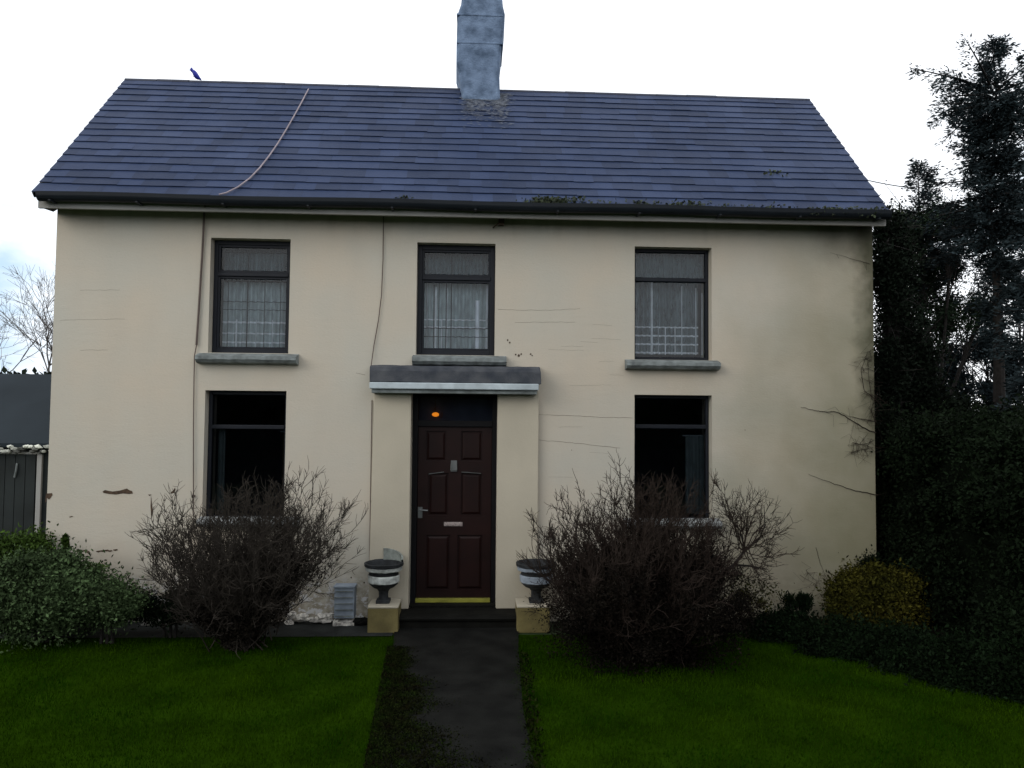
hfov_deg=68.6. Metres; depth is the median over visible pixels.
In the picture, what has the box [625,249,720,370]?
window
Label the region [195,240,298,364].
window
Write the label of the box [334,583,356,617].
meter box
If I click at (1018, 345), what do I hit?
conifer tree
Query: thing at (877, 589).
yellow shrub
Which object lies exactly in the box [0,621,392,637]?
apron path
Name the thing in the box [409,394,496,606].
front door
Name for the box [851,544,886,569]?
corner bush
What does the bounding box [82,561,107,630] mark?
green bush
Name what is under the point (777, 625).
ground plant
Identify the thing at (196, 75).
perched bird
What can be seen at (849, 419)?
creeper stem
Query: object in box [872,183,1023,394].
leafy tree
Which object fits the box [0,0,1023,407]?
sky
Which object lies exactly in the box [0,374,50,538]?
outbuilding
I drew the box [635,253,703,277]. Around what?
net curtain
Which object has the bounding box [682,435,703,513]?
net curtain
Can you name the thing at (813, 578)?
creeper stem
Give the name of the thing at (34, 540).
green bush
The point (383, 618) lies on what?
pedestal
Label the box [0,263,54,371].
bare tree
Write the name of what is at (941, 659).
ground plant
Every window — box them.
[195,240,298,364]
[197,391,299,526]
[412,245,506,366]
[624,395,722,528]
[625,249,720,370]
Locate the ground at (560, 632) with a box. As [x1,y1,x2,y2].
[392,621,745,634]
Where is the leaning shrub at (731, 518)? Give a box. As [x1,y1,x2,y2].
[707,470,801,621]
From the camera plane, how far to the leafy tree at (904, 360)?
10.06 m
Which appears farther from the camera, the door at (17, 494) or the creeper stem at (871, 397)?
the door at (17, 494)
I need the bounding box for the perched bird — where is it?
[190,67,200,79]
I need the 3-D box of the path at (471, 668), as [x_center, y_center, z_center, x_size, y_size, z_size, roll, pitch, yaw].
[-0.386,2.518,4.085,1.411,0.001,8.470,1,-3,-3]
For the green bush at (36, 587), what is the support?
on the lawn at (167, 717)
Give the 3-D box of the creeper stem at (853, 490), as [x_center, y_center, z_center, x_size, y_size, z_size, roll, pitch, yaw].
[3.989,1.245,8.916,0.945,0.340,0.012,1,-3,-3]
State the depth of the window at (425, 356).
8.91 m
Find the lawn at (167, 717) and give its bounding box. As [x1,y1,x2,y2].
[0,634,1023,767]
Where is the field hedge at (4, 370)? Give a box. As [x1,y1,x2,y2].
[0,366,51,373]
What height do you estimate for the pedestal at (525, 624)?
0.295 m
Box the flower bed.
[561,619,945,636]
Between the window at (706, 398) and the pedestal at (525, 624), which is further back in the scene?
the window at (706, 398)
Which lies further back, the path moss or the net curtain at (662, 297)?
the net curtain at (662, 297)
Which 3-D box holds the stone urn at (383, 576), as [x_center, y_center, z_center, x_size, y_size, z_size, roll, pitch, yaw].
[-1.425,2.140,8.335,0.436,0.564,0.436,1,-3,-3]
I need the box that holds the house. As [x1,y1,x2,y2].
[31,0,904,627]
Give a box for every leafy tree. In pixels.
[872,180,992,565]
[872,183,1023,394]
[931,209,1023,412]
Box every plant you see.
[740,598,823,645]
[779,590,814,615]
[780,606,884,661]
[843,607,937,676]
[900,616,991,695]
[958,620,1023,707]
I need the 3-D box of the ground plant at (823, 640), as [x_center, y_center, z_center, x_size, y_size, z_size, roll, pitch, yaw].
[3.355,2.518,7.650,1.251,0.479,0.870,1,-3,-3]
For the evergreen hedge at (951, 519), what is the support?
on the ground at (560, 632)
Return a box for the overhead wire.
[868,180,914,188]
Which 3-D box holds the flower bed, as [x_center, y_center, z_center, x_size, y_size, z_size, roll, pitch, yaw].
[4.608,2.723,7.641,8.000,0.001,2.700,1,-3,-3]
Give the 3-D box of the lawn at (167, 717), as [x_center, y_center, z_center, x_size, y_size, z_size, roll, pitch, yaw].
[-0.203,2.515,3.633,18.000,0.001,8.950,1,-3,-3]
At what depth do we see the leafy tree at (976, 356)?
12.41 m
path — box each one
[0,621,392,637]
[371,628,533,767]
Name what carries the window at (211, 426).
in the house
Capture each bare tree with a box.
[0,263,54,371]
[0,301,51,373]
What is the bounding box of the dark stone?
[353,617,367,625]
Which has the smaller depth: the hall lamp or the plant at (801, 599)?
the plant at (801, 599)
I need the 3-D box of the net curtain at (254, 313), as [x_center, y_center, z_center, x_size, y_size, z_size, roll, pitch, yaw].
[-3.061,-1.003,8.978,0.872,1.243,0.062,1,-3,-3]
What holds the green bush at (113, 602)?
on the lawn at (167, 717)
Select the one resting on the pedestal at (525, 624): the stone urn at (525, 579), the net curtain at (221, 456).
the stone urn at (525, 579)
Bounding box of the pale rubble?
[284,610,333,624]
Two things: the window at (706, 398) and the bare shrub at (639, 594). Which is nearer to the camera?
the bare shrub at (639, 594)
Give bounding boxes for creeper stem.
[794,549,828,595]
[801,407,880,432]
[811,475,885,500]
[842,345,889,464]
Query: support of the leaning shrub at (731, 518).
on the lawn at (167, 717)
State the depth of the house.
8.84 m
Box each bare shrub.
[122,455,367,655]
[516,448,769,681]
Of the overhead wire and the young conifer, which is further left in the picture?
the young conifer
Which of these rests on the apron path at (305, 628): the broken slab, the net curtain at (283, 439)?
the broken slab
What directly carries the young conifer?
on the apron path at (305, 628)
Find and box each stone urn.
[364,548,403,603]
[516,559,555,602]
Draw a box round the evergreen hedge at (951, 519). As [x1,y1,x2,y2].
[870,389,1023,651]
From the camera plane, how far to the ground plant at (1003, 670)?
6.39 m
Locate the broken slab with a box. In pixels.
[333,617,354,625]
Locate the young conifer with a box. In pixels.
[59,532,72,552]
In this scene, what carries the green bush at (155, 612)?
on the apron path at (305, 628)
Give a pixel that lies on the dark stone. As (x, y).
(360, 621)
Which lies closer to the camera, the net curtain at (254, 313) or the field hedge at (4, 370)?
the net curtain at (254, 313)
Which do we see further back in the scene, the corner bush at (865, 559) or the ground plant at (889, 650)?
the corner bush at (865, 559)
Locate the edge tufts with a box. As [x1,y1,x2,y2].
[515,649,547,767]
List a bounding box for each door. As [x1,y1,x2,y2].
[0,454,36,538]
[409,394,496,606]
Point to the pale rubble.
(323, 618)
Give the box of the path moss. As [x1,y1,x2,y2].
[363,645,523,767]
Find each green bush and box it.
[0,521,59,562]
[0,537,121,652]
[59,561,156,643]
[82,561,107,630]
[125,583,196,637]
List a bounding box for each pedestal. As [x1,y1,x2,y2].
[367,599,401,633]
[515,598,549,632]
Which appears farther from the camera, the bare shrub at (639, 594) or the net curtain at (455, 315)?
the net curtain at (455, 315)
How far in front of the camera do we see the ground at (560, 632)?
8.21 m
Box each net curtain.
[217,429,225,512]
[222,248,286,346]
[280,431,284,509]
[424,253,487,348]
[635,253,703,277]
[635,282,702,354]
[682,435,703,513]
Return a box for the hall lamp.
[432,397,442,416]
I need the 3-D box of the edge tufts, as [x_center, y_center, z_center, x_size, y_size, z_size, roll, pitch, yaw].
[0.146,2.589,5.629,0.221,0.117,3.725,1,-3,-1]
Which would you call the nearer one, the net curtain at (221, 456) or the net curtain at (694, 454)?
the net curtain at (221, 456)
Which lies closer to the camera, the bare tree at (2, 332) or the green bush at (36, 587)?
the green bush at (36, 587)
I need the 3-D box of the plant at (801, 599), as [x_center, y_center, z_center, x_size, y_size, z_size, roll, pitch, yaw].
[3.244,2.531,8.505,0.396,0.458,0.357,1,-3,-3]
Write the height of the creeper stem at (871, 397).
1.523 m
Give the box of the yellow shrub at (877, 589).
[809,551,935,632]
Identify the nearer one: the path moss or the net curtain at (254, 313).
the path moss
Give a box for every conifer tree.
[893,158,982,329]
[905,33,1023,411]
[982,50,1023,411]
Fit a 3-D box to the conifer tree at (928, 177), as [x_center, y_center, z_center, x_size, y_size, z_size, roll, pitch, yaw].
[6.654,-0.397,12.135,1.754,6.682,1.568,1,-3,-3]
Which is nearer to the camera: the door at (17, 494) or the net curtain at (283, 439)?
the net curtain at (283, 439)
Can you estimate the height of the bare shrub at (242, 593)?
1.972 m
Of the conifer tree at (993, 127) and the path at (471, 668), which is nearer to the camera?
the path at (471, 668)

